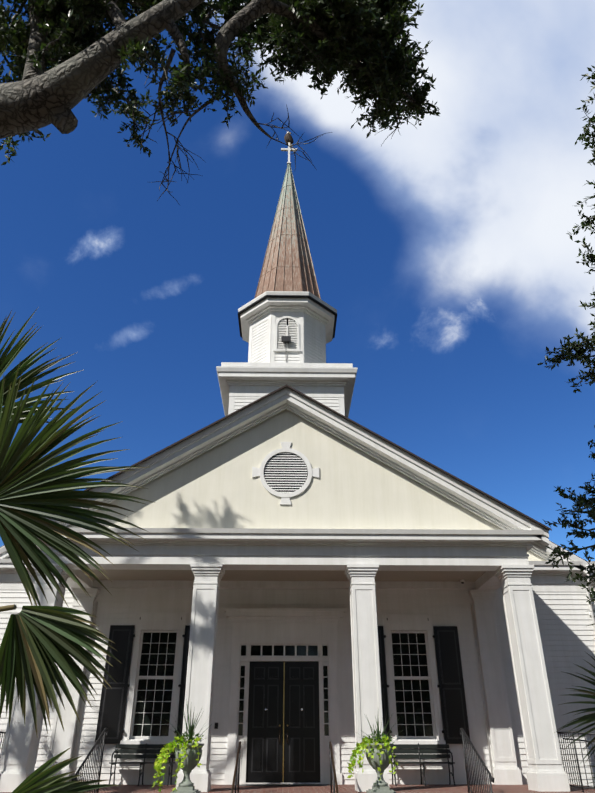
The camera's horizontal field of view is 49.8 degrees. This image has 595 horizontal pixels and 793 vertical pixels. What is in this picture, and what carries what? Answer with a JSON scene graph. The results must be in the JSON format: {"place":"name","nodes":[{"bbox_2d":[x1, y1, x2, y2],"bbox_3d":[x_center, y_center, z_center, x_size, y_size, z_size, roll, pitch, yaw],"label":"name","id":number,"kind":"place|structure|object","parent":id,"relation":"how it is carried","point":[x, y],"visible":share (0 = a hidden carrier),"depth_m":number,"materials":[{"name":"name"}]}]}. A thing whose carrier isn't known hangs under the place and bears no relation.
{"place":"outdoors","nodes":[
{"label":"outdoors","id":0,"kind":"place"},
{"bbox_2d":[170,789,200,792],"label":"urn pier","id":1,"kind":"structure","parent":0,"point":[188,791],"depth_m":10.58,"materials":[{"name":"white concrete"}]},
{"bbox_2d":[174,743,203,789],"bbox_3d":[-1.872,6.295,10.915,0.524,0.685,0.524,0,-29,-1],"label":"planter urn","id":2,"kind":"object","parent":1,"relation":"on","point":[190,762],"visible":0.83,"depth_m":10.82,"materials":[{"name":"stone"}]},
{"bbox_2d":[0,0,440,203],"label":"live oak","id":3,"kind":"object","parent":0,"point":[199,73],"depth_m":6.39,"materials":[{"name":"green plant"}]},
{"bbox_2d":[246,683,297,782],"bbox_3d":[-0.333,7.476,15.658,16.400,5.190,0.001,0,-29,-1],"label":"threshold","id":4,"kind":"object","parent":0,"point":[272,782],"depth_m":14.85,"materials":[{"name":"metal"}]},
{"bbox_2d":[0,0,594,560],"label":"sky","id":5,"kind":"structure","parent":0,"point":[443,253],"materials":[{"name":"blue"}]},
{"bbox_2d":[537,65,594,604],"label":"oak","id":6,"kind":"object","parent":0,"point":[581,499],"depth_m":7.99,"materials":[{"name":"green plant"}]},
{"label":"ground","id":7,"kind":"structure","parent":0,"visible":0},
{"bbox_2d":[0,308,155,792],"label":"palmetto","id":8,"kind":"object","parent":7,"relation":"on","point":[38,643],"visible":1,"depth_m":3.71,"materials":[{"name":"green plant"}]},
{"bbox_2d":[151,699,210,791],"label":"urn plants","id":9,"kind":"object","parent":7,"relation":"on","point":[170,747],"visible":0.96,"depth_m":10.87,"materials":[{"name":"green plant"}]},
{"bbox_2d":[0,387,594,791],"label":"white trim","id":10,"kind":"structure","parent":7,"relation":"on","point":[208,557],"depth_m":14.32,"materials":[{"name":"paint"}]},
{"bbox_2d":[84,570,485,581],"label":"porch ceiling","id":11,"kind":"structure","parent":10,"relation":"attached to","point":[312,575],"depth_m":16.05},
{"bbox_2d":[1,409,580,560],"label":"pediment wall","id":12,"kind":"structure","parent":10,"relation":"on","point":[350,487],"depth_m":15.07,"materials":[{"name":"beige paint"}]},
{"bbox_2d":[264,452,307,491],"bbox_3d":[-0.281,1.824,15.342,1.060,1.060,0.001,0,-29,-1],"label":"round louvered vent","id":13,"kind":"object","parent":12,"relation":"attached to","point":[288,474],"visible":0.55,"depth_m":15.34,"materials":[{"name":"white paint"}]},
{"bbox_2d":[0,384,583,559],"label":"roof shingles","id":14,"kind":"object","parent":10,"relation":"on","point":[357,424],"visible":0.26,"depth_m":15.16,"materials":[{"name":"grey"}]},
{"bbox_2d":[216,291,357,417],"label":"steeple trim","id":15,"kind":"structure","parent":14,"relation":"on","point":[250,379],"depth_m":21.12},
{"bbox_2d":[281,336,290,362],"bbox_3d":[-0.386,-1.532,21.436,0.320,1.420,0.689,0,-29,-1],"label":"flood light","id":16,"kind":"object","parent":15,"relation":"attached to","point":[285,339],"visible":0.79,"depth_m":21.88,"materials":[{"name":"grey metal"}]},
{"bbox_2d":[234,317,338,412],"bbox_3d":[-0.375,1.004,22.017,3.672,7.650,3.672,0,-29,-1],"label":"steeple siding","id":17,"kind":"object","parent":15,"relation":"attached to","point":[260,343],"visible":0.15,"depth_m":22.25,"materials":[{"name":"white wood"}]},
{"bbox_2d":[254,163,320,298],"bbox_3d":[-0.375,-6.521,26.137,2.700,8.348,2.700,0,-29,-1],"label":"spire","id":18,"kind":"object","parent":15,"relation":"on","point":[287,264],"visible":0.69,"depth_m":24.75,"materials":[{"name":"brown metal"}]},
{"bbox_2d":[281,143,296,165],"bbox_3d":[-0.375,-10.772,28.464,0.720,1.340,0.170,0,-29,-1],"label":"cross","id":19,"kind":"object","parent":18,"relation":"on","point":[288,149],"visible":0.83,"depth_m":28.53,"materials":[{"name":"white paint"}]},
{"bbox_2d":[284,132,293,146],"bbox_3d":[-0.391,-11.575,28.909,0.383,0.760,0.330,24,-37,-36],"label":"bird","id":20,"kind":"object","parent":19,"relation":"on","point":[288,138],"visible":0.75,"depth_m":28.82,"materials":[{"name":"brown"}]},
{"bbox_2d":[238,295,336,338],"bbox_3d":[-0.375,-1.798,23.551,3.630,2.000,3.630,0,-29,-1],"label":"tower cornice","id":21,"kind":"object","parent":15,"relation":"attached to","point":[289,296],"visible":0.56,"depth_m":22.86,"materials":[{"name":"white paint"}]},
{"bbox_2d":[586,565,594,630],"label":"downspouts","id":22,"kind":"object","parent":10,"relation":"attached to","point":[592,614],"visible":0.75,"depth_m":16.40,"materials":[{"name":"white paint"}]},
{"bbox_2d":[0,588,594,786],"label":"nave siding walls","id":23,"kind":"structure","parent":7,"relation":"on","point":[567,633],"depth_m":15.80,"materials":[{"name":"white wood"}]},
{"bbox_2d":[71,602,492,780],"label":"pilasters","id":24,"kind":"object","parent":23,"relation":"attached to","point":[479,678],"visible":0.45,"depth_m":15.29,"materials":[{"name":"white paint"}]},
{"bbox_2d":[0,784,594,792],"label":"brick porch floor","id":25,"kind":"structure","parent":7,"relation":"on","point":[419,788],"depth_m":12.80,"materials":[{"name":"red brick"}]},
{"bbox_2d":[72,728,107,792],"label":"guard rail","id":26,"kind":"object","parent":25,"relation":"on","point":[104,733],"visible":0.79,"depth_m":11.59,"materials":[{"name":"black metal"}]},
{"bbox_2d":[109,743,175,785],"bbox_3d":[-3.481,8.260,14.402,1.400,0.838,0.546,0,-29,-1],"label":"bench","id":27,"kind":"object","parent":25,"relation":"on","point":[145,751],"visible":0.81,"depth_m":14.63,"materials":[{"name":"grey paint"}]},
{"bbox_2d":[231,741,240,792],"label":"hand rail","id":28,"kind":"object","parent":25,"relation":"on","point":[234,782],"visible":1,"depth_m":11.52,"materials":[{"name":"black metal"}]},
{"bbox_2d":[95,617,469,785],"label":"shutters and doors","id":29,"kind":"object","parent":25,"relation":"on","point":[264,760],"visible":0.77,"depth_m":15.29,"materials":[{"name":"black paint"}]},
{"bbox_2d":[279,730,287,742],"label":"door handles","id":30,"kind":"object","parent":29,"relation":"on","point":[280,736],"depth_m":14.99,"materials":[{"name":"brown metal"}]},
{"bbox_2d":[279,661,287,781],"bbox_3d":[-0.328,7.661,15.211,0.224,2.555,0.066,0,-29,-1],"label":"door gap","id":31,"kind":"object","parent":29,"relation":"attached to","point":[283,723],"depth_m":15.12,"materials":[{"name":"brown"}]},
{"bbox_2d":[120,608,445,784],"bbox_3d":[-0.326,7.093,15.398,7.540,3.810,0.375,0,-29,-1],"label":"door and window frames","id":32,"kind":"structure","parent":25,"relation":"on","point":[296,627],"depth_m":15.78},
{"bbox_2d":[133,633,432,735],"bbox_3d":[-0.328,6.977,15.632,7.080,2.300,0.055,0,-29,-1],"label":"window glass","id":33,"kind":"object","parent":32,"relation":"in","point":[401,711],"visible":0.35,"depth_m":15.65,"materials":[{"name":"glass"}]},
{"bbox_2d":[329,741,338,792],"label":"hand rail","id":34,"kind":"object","parent":25,"relation":"on","point":[333,764],"visible":1,"depth_m":11.57,"materials":[{"name":"black metal"}]},
{"bbox_2d":[390,743,455,785],"bbox_3d":[2.808,8.312,14.497,1.420,0.838,0.546,0,-29,-1],"label":"bench","id":35,"kind":"object","parent":25,"relation":"on","point":[446,750],"visible":0.88,"depth_m":14.74,"materials":[{"name":"grey paint"}]},
{"bbox_2d":[460,728,493,792],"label":"guard rail","id":36,"kind":"object","parent":25,"relation":"on","point":[490,779],"visible":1,"depth_m":11.56,"materials":[{"name":"black metal"}]},
{"bbox_2d":[366,789,395,792],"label":"urn pier","id":37,"kind":"structure","parent":7,"relation":"on","point":[379,791],"depth_m":10.65,"materials":[{"name":"stone"}]},
{"bbox_2d":[365,743,393,789],"bbox_3d":[1.407,6.337,10.991,0.524,0.685,0.524,0,-29,-1],"label":"planter urn","id":38,"kind":"object","parent":37,"relation":"on","point":[381,783],"visible":0.67,"depth_m":10.90,"materials":[{"name":"stone"}]},
{"bbox_2d":[346,714,406,779],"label":"urn plants","id":39,"kind":"object","parent":38,"relation":"on","point":[362,746],"visible":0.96,"depth_m":10.97,"materials":[{"name":"green plant"}]},
{"bbox_2d":[554,616,594,788],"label":"palmetto","id":40,"kind":"object","parent":7,"relation":"on","point":[588,718],"visible":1,"depth_m":8.61,"materials":[{"name":"green plant"}]},
{"bbox_3d":[-0.287,8.074,12.281,24.000,0.896,1.650,0,-29,-1],"label":"brick ramp","id":41,"kind":"object","parent":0,"visible":0},
{"bbox_2d":[0,731,40,757],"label":"ramp rail","id":42,"kind":"object","parent":41,"relation":"on","point":[3,732],"visible":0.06,"depth_m":12.81,"materials":[{"name":"black metal"}]},
{"bbox_2d":[557,731,594,791],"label":"ramp rail","id":43,"kind":"object","parent":41,"relation":"on","point":[573,739],"visible":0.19,"depth_m":12.45,"materials":[{"name":"black metal"}]}
]}

